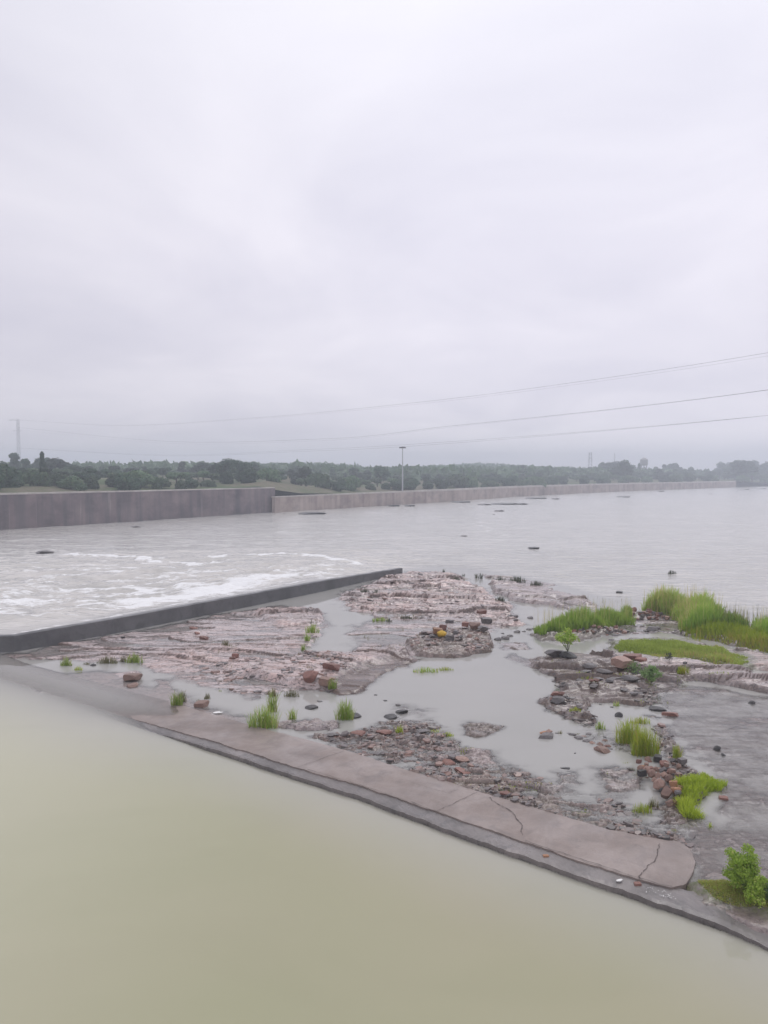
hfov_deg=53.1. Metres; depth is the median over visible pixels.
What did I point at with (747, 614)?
reed stalks
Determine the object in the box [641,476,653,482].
bush
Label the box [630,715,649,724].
grass tuft
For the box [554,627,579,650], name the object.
shrub
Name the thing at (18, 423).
lattice mast
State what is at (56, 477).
bush
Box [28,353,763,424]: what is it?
power line
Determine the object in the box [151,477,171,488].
bush
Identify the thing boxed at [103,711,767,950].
concrete ledge
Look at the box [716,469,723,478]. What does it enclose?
broadleaf tree
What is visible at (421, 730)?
stone
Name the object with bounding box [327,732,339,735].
stone
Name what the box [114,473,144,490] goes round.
bush
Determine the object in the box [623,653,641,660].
stone
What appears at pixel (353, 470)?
broadleaf tree
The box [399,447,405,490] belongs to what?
light mast
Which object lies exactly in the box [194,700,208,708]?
stone
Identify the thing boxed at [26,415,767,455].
power line
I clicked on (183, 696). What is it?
grass tuft
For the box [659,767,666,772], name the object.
stone
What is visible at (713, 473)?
broadleaf tree
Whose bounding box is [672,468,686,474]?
broadleaf tree
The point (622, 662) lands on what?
stone
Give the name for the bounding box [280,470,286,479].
broadleaf tree
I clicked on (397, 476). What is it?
broadleaf tree
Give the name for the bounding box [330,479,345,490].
bush
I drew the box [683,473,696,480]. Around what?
bush
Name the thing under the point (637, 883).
brick
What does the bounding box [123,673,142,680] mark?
stone
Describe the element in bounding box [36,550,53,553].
river rock
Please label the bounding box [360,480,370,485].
broadleaf tree
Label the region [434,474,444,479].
broadleaf tree
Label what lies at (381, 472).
broadleaf tree
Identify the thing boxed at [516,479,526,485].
bush
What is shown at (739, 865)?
leafy bush
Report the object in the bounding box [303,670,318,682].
stone
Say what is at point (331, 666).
stone
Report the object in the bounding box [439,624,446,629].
brick
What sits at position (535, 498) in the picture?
river rock
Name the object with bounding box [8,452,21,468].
broadleaf tree
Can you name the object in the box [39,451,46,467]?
broadleaf tree
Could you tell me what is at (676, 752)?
grass tuft
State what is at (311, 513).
river rock
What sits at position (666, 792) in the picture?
stone
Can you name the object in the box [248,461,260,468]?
broadleaf tree
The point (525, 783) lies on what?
sparse grass
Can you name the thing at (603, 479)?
bush
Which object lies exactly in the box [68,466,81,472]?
broadleaf tree
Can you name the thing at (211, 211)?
sky
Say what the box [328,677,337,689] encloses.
grass tuft
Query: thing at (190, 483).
bush
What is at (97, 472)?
broadleaf tree
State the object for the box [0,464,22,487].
bush
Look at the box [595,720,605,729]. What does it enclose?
grass tuft
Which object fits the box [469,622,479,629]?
stone
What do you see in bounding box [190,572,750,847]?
rock shards
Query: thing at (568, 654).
stone
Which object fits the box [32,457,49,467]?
broadleaf tree
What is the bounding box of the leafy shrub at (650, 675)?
[639,664,663,682]
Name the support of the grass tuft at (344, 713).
on the rock shelf
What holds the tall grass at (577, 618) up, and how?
on the rock shelf
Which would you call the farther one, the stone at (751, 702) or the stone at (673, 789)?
the stone at (751, 702)
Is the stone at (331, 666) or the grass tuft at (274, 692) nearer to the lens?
the grass tuft at (274, 692)
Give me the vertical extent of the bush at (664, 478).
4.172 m
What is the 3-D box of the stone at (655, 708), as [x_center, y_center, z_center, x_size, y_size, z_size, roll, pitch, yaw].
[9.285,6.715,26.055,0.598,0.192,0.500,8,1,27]
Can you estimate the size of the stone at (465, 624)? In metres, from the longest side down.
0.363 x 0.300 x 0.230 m
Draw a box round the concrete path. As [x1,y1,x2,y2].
[0,655,695,889]
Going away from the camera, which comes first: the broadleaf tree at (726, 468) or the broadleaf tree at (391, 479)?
the broadleaf tree at (391, 479)
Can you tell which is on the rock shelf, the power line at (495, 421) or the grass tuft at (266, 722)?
the grass tuft at (266, 722)
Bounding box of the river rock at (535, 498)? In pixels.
[526,497,545,498]
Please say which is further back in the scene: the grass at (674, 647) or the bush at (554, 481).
the bush at (554, 481)
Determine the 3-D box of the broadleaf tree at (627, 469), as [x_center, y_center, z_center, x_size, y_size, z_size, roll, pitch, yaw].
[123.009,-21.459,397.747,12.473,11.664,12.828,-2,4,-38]
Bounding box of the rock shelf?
[3,571,767,934]
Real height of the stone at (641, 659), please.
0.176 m
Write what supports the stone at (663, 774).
on the rock shelf
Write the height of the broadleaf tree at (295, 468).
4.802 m
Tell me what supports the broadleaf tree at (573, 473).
on the bank at (286, 485)
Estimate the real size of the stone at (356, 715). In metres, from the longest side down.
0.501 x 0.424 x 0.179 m
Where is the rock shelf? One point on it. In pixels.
(733, 725)
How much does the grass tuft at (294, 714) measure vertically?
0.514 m
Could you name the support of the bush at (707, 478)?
on the bank at (286, 485)
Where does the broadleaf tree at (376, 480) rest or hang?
on the bank at (286, 485)
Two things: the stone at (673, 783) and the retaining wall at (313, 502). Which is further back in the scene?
the retaining wall at (313, 502)
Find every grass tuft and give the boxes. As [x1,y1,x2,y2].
[60,657,71,665]
[97,656,118,663]
[125,652,142,663]
[168,690,184,705]
[176,690,186,702]
[246,704,281,729]
[266,689,279,712]
[268,688,278,696]
[283,689,298,696]
[286,709,298,721]
[304,632,310,640]
[305,624,319,632]
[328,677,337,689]
[334,698,356,720]
[372,617,387,621]
[394,725,402,732]
[413,666,437,672]
[495,596,504,601]
[510,575,525,582]
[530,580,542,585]
[569,706,580,711]
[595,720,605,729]
[613,715,646,745]
[627,725,662,756]
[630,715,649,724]
[631,803,651,814]
[646,797,658,808]
[672,744,682,758]
[676,665,690,673]
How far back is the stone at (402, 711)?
25.68 m
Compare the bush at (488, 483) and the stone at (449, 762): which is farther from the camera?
the bush at (488, 483)
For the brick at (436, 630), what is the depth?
36.78 m
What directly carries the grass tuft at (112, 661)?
on the rock shelf
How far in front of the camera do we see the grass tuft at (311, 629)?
38.38 m
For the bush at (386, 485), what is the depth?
206.41 m
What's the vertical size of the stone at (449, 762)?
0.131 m
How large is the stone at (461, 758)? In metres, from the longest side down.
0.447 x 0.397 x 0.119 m
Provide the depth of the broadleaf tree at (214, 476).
171.32 m
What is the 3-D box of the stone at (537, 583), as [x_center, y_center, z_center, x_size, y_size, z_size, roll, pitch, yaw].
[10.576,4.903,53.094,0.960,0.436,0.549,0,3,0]
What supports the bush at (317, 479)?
on the bank at (286, 485)
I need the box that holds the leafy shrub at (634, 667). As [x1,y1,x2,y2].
[625,659,643,673]
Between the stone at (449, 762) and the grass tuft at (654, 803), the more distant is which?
the stone at (449, 762)
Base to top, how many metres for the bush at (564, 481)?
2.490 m
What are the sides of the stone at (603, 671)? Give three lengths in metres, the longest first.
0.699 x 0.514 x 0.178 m
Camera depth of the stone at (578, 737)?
23.18 m
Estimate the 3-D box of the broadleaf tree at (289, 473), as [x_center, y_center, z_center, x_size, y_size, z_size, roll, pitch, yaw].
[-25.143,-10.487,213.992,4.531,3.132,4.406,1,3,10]
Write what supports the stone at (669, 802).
on the rock shelf
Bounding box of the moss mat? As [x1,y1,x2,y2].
[697,878,767,907]
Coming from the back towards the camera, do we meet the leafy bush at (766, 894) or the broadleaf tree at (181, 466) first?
the broadleaf tree at (181, 466)
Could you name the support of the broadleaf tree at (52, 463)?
on the bank at (286, 485)
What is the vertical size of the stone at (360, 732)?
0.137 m
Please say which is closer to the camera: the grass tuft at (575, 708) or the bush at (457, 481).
the grass tuft at (575, 708)
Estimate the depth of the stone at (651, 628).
39.19 m
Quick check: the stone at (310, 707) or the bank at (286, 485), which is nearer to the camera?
the stone at (310, 707)
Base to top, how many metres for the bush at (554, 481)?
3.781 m
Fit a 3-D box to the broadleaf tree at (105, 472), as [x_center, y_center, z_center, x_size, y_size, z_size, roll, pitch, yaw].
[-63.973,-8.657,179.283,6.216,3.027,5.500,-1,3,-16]
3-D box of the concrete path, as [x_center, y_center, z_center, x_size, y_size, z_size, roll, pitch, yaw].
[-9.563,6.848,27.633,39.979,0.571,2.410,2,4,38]
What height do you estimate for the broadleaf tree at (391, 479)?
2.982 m
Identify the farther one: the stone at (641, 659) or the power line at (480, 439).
the power line at (480, 439)
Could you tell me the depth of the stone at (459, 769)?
20.61 m
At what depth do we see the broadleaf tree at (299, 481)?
186.96 m
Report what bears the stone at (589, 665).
on the rock shelf
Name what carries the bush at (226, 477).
on the bank at (286, 485)
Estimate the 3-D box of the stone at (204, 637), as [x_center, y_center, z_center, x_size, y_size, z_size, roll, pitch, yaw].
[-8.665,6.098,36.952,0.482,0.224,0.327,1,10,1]
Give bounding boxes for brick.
[433,627,442,633]
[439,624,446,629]
[634,881,641,885]
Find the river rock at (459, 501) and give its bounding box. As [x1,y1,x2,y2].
[451,501,469,502]
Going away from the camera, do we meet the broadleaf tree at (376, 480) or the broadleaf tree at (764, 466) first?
the broadleaf tree at (376, 480)
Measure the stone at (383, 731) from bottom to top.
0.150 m
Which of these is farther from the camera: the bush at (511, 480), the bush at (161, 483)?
the bush at (511, 480)
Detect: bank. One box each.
[0,475,763,493]
[671,771,727,820]
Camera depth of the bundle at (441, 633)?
36.38 m
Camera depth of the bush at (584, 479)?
321.29 m
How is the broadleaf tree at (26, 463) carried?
on the bank at (286, 485)
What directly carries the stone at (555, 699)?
on the rock shelf
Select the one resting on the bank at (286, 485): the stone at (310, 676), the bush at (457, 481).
the bush at (457, 481)
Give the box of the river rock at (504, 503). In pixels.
[492,503,517,504]
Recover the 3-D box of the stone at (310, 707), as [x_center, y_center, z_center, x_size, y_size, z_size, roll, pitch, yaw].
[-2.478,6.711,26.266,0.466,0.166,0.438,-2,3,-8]
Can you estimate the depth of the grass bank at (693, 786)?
18.99 m
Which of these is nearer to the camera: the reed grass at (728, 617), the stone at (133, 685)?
the stone at (133, 685)
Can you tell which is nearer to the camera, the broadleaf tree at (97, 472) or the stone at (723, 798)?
the stone at (723, 798)
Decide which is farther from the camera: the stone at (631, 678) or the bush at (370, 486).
the bush at (370, 486)
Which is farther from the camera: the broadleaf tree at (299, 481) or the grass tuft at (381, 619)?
the broadleaf tree at (299, 481)
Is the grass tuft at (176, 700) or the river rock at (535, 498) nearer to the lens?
the grass tuft at (176, 700)
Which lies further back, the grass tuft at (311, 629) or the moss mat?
the grass tuft at (311, 629)
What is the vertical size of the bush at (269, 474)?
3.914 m
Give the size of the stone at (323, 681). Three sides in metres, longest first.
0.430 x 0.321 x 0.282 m
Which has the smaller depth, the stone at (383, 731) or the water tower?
the stone at (383, 731)
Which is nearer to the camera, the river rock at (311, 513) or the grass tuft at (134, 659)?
the grass tuft at (134, 659)
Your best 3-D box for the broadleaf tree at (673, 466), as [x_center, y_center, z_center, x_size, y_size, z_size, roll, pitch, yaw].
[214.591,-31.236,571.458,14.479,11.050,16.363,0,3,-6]
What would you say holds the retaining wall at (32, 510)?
on the bank at (286, 485)
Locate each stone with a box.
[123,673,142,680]
[126,682,137,687]
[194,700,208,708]
[199,636,208,639]
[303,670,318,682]
[305,704,317,709]
[318,676,330,686]
[322,662,339,670]
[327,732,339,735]
[348,713,360,718]
[350,730,365,735]
[376,729,391,734]
[384,713,396,720]
[396,709,407,714]
[415,729,429,732]
[442,758,455,766]
[454,767,470,773]
[455,756,468,761]
[462,621,468,626]
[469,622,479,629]
[476,609,486,613]
[478,625,488,631]
[481,617,491,623]
[500,791,510,795]
[501,636,509,639]
[538,732,552,738]
[544,649,563,657]
[550,691,558,695]
[550,695,564,703]
[559,651,576,658]
[574,736,582,739]
[582,662,597,668]
[589,683,598,688]
[594,745,610,753]
[596,668,613,673]
[611,656,633,668]
[615,712,622,717]
[621,675,639,681]
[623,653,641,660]
[635,657,646,661]
[637,769,646,776]
[646,626,656,630]
[647,769,655,777]
[649,706,666,710]
[653,754,661,761]
[653,778,665,789]
[659,760,668,767]
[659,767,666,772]
[661,712,678,717]
[661,771,667,778]
[661,785,672,799]
[664,774,673,782]
[666,799,674,806]
[669,768,675,772]
[669,780,677,786]
[670,787,681,794]
[674,790,681,795]
[677,757,686,764]
[713,745,720,751]
[718,795,728,801]
[748,700,754,705]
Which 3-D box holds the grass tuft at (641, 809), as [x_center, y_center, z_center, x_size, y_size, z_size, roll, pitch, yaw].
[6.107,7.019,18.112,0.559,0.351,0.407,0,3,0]
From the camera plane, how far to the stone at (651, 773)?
20.04 m
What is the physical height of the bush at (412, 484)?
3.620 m
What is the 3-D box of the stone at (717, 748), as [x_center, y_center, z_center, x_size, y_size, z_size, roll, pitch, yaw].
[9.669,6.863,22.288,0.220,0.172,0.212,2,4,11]
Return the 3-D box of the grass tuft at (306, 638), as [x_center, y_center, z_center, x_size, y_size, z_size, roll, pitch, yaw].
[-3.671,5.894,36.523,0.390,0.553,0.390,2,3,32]
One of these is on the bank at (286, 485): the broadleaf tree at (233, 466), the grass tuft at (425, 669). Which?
the broadleaf tree at (233, 466)
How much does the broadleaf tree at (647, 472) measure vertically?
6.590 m
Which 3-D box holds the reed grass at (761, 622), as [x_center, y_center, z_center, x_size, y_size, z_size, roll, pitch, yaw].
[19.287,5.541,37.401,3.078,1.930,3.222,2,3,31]
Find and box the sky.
[0,0,767,470]
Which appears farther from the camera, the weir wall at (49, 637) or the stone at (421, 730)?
the weir wall at (49, 637)
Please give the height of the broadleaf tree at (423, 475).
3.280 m
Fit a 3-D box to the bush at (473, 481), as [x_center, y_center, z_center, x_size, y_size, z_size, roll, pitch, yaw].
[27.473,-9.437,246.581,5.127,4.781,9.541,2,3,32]
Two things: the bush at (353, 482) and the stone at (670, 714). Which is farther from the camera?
the bush at (353, 482)
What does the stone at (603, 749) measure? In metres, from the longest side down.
0.500 x 0.424 x 0.226 m
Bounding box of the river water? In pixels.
[0,482,767,1023]
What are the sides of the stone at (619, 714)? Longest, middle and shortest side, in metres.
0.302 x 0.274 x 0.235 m
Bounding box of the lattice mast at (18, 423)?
[12,419,20,460]
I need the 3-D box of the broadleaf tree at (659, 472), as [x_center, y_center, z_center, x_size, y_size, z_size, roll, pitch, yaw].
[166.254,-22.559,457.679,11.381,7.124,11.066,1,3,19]
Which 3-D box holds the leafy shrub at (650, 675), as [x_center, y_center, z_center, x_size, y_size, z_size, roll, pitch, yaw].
[10.088,6.161,28.956,0.913,0.840,0.567,2,4,40]
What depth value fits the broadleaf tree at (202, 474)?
169.07 m
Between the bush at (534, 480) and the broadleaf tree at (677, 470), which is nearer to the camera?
the bush at (534, 480)
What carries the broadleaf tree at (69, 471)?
on the bank at (286, 485)
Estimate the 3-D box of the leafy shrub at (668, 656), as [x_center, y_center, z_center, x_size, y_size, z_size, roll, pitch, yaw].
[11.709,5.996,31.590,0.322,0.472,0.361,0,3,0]
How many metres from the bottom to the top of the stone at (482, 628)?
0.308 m
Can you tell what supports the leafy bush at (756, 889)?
on the moss mat
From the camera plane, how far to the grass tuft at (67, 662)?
32.01 m
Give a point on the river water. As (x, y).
(146, 876)
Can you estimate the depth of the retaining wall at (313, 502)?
219.90 m
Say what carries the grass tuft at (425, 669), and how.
on the rock shelf
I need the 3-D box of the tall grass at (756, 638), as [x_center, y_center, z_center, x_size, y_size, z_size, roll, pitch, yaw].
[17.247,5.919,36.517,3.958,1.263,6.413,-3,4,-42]
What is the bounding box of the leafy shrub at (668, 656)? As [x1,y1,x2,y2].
[665,652,672,659]
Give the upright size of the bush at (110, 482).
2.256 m
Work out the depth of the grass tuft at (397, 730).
23.59 m
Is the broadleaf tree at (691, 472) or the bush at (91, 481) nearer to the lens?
the bush at (91, 481)
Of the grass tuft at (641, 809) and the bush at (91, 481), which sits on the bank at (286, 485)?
the bush at (91, 481)
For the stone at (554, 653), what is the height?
0.362 m
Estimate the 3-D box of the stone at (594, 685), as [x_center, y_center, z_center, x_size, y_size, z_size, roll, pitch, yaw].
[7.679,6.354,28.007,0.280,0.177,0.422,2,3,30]
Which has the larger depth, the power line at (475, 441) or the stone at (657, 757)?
the power line at (475, 441)
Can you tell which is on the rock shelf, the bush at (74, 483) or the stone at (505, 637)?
the stone at (505, 637)
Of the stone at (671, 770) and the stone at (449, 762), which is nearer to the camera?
the stone at (671, 770)
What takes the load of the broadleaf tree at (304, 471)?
on the bank at (286, 485)
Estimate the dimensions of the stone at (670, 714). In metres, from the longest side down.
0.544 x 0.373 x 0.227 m
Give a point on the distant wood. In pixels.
(477, 469)
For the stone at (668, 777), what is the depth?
19.48 m
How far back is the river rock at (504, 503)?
198.10 m
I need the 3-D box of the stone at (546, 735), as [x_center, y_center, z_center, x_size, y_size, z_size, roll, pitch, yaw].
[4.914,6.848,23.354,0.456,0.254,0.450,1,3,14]
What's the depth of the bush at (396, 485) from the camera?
207.19 m
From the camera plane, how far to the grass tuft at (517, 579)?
55.77 m
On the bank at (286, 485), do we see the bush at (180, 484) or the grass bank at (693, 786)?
the bush at (180, 484)
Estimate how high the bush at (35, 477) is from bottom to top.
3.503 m
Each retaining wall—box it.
[0,487,274,529]
[271,481,735,512]
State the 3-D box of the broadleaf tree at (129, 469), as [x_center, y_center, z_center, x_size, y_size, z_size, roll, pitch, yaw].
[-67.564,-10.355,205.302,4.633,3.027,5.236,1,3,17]
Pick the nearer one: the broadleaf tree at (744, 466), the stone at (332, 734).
the stone at (332, 734)
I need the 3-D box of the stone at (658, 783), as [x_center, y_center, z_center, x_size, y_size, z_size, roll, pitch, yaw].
[6.934,6.859,19.355,0.257,0.317,0.307,-3,4,-44]
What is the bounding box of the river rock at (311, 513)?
[298,512,325,513]
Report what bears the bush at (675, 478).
on the bank at (286, 485)
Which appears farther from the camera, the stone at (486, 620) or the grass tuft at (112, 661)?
the stone at (486, 620)
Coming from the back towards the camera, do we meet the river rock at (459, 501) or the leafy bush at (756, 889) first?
the river rock at (459, 501)
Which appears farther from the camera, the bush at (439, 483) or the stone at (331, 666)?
the bush at (439, 483)
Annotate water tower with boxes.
[640,458,647,468]
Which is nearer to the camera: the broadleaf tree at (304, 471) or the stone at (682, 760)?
the stone at (682, 760)
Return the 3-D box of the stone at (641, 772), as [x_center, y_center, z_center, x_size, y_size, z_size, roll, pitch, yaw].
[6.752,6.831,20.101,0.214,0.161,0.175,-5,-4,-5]
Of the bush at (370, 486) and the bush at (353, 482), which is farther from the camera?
the bush at (370, 486)
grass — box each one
[205,583,511,677]
[458,745,611,812]
[533,598,636,634]
[552,655,728,704]
[615,638,748,664]
[641,581,727,630]
[680,618,767,652]
[718,604,749,626]
[750,609,767,632]
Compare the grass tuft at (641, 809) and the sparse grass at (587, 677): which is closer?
the grass tuft at (641, 809)
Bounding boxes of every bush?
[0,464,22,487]
[22,469,53,485]
[48,472,67,485]
[56,476,87,490]
[83,475,99,488]
[105,477,116,486]
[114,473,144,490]
[127,470,157,485]
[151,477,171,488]
[175,479,186,488]
[185,477,198,487]
[199,480,216,486]
[218,471,233,483]
[235,468,257,482]
[256,467,281,482]
[302,471,331,488]
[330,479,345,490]
[343,475,360,490]
[365,483,375,489]
[381,482,390,489]
[389,479,405,489]
[405,479,419,489]
[422,481,433,488]
[434,478,449,488]
[446,474,469,487]
[465,475,478,487]
[480,480,499,486]
[498,475,518,485]
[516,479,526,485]
[524,475,546,486]
[547,478,560,484]
[559,479,567,483]
[579,475,589,483]
[593,475,608,483]
[617,475,640,482]
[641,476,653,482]
[658,475,669,481]
[668,474,682,481]
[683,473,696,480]
[701,475,713,480]
[722,843,762,889]
[742,871,767,907]
[764,880,767,899]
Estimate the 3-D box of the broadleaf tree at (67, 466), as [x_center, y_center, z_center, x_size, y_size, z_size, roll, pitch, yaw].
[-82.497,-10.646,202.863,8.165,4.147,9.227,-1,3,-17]
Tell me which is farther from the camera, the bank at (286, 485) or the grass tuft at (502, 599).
the bank at (286, 485)
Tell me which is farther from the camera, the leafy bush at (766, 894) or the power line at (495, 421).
the power line at (495, 421)
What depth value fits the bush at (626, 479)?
362.79 m
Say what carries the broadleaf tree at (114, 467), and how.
on the bank at (286, 485)
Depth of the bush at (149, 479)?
139.02 m
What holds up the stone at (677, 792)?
on the rock shelf
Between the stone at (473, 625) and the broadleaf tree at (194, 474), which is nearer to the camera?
the stone at (473, 625)
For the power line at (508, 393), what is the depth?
107.75 m
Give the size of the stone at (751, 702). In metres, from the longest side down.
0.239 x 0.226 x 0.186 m
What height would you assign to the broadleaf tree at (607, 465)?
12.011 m
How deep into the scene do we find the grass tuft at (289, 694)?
27.57 m
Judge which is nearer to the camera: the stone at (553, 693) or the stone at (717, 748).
the stone at (717, 748)
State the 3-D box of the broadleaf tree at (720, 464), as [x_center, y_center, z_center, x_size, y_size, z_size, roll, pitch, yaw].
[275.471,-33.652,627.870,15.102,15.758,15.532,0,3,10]
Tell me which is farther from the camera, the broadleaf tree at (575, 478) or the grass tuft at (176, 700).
the broadleaf tree at (575, 478)
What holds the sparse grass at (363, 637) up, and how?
on the rock shelf
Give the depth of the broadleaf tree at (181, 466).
252.03 m
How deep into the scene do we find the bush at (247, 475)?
163.10 m
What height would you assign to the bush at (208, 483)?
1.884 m
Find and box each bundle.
[437,630,446,636]
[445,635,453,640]
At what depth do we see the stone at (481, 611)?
43.17 m
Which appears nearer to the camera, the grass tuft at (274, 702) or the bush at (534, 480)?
the grass tuft at (274, 702)
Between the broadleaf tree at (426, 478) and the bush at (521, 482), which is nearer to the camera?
the broadleaf tree at (426, 478)
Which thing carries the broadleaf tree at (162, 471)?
on the bank at (286, 485)
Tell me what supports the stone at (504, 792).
on the rock shelf
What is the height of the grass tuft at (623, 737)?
0.905 m
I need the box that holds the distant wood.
[7,458,760,480]
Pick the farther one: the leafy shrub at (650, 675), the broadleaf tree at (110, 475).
the broadleaf tree at (110, 475)
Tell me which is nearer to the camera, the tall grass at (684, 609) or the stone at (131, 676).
the stone at (131, 676)
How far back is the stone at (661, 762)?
20.98 m
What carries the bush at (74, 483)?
on the bank at (286, 485)
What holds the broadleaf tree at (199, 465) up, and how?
on the bank at (286, 485)
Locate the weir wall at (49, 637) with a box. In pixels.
[0,568,402,654]
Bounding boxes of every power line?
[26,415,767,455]
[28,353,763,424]
[29,416,756,454]
[37,390,763,441]
[63,390,764,443]
[84,358,751,425]
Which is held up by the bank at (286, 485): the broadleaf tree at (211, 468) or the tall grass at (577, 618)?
the broadleaf tree at (211, 468)
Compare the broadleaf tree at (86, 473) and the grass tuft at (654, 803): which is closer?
the grass tuft at (654, 803)
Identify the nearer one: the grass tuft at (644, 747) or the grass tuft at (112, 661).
the grass tuft at (644, 747)
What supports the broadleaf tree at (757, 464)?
on the bank at (286, 485)
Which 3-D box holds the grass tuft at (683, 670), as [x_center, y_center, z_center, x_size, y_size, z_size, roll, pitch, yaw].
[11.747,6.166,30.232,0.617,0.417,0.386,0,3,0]
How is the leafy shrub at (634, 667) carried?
on the rock shelf
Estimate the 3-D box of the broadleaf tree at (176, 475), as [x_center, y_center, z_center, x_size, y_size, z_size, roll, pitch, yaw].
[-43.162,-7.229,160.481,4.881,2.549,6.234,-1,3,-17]
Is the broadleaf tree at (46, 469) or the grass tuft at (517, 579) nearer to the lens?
the grass tuft at (517, 579)
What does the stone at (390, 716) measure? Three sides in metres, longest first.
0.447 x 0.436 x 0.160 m
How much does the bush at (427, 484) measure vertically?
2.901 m
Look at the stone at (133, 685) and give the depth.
28.85 m
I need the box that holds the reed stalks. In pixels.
[716,602,767,624]
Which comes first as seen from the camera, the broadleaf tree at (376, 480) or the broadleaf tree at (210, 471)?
the broadleaf tree at (210, 471)
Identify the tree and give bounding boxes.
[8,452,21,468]
[20,458,31,468]
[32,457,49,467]
[35,458,69,469]
[37,467,69,475]
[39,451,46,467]
[51,468,73,476]
[61,464,85,475]
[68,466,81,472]
[72,467,101,479]
[82,467,101,475]
[100,469,122,477]
[106,472,126,478]
[108,465,120,469]
[123,468,139,472]
[157,468,166,476]
[166,472,189,481]
[176,461,186,471]
[188,462,212,472]
[190,472,198,479]
[196,464,215,477]
[196,471,209,480]
[206,462,241,473]
[208,473,235,479]
[214,458,252,474]
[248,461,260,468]
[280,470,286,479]
[286,469,299,476]
[288,465,298,472]
[289,466,314,486]
[295,478,302,485]
[348,467,371,477]
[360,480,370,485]
[370,478,381,486]
[374,466,390,483]
[387,478,397,481]
[390,475,404,478]
[421,473,431,478]
[423,476,434,483]
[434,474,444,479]
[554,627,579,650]
[565,470,580,476]
[568,476,580,481]
[598,461,623,469]
[608,460,633,475]
[637,469,655,475]
[655,469,672,476]
[666,463,682,468]
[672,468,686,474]
[679,470,695,473]
[704,471,716,475]
[712,461,725,470]
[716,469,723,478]
[722,466,735,478]
[729,460,758,474]
[752,460,760,469]
[760,463,767,474]
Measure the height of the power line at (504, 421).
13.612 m

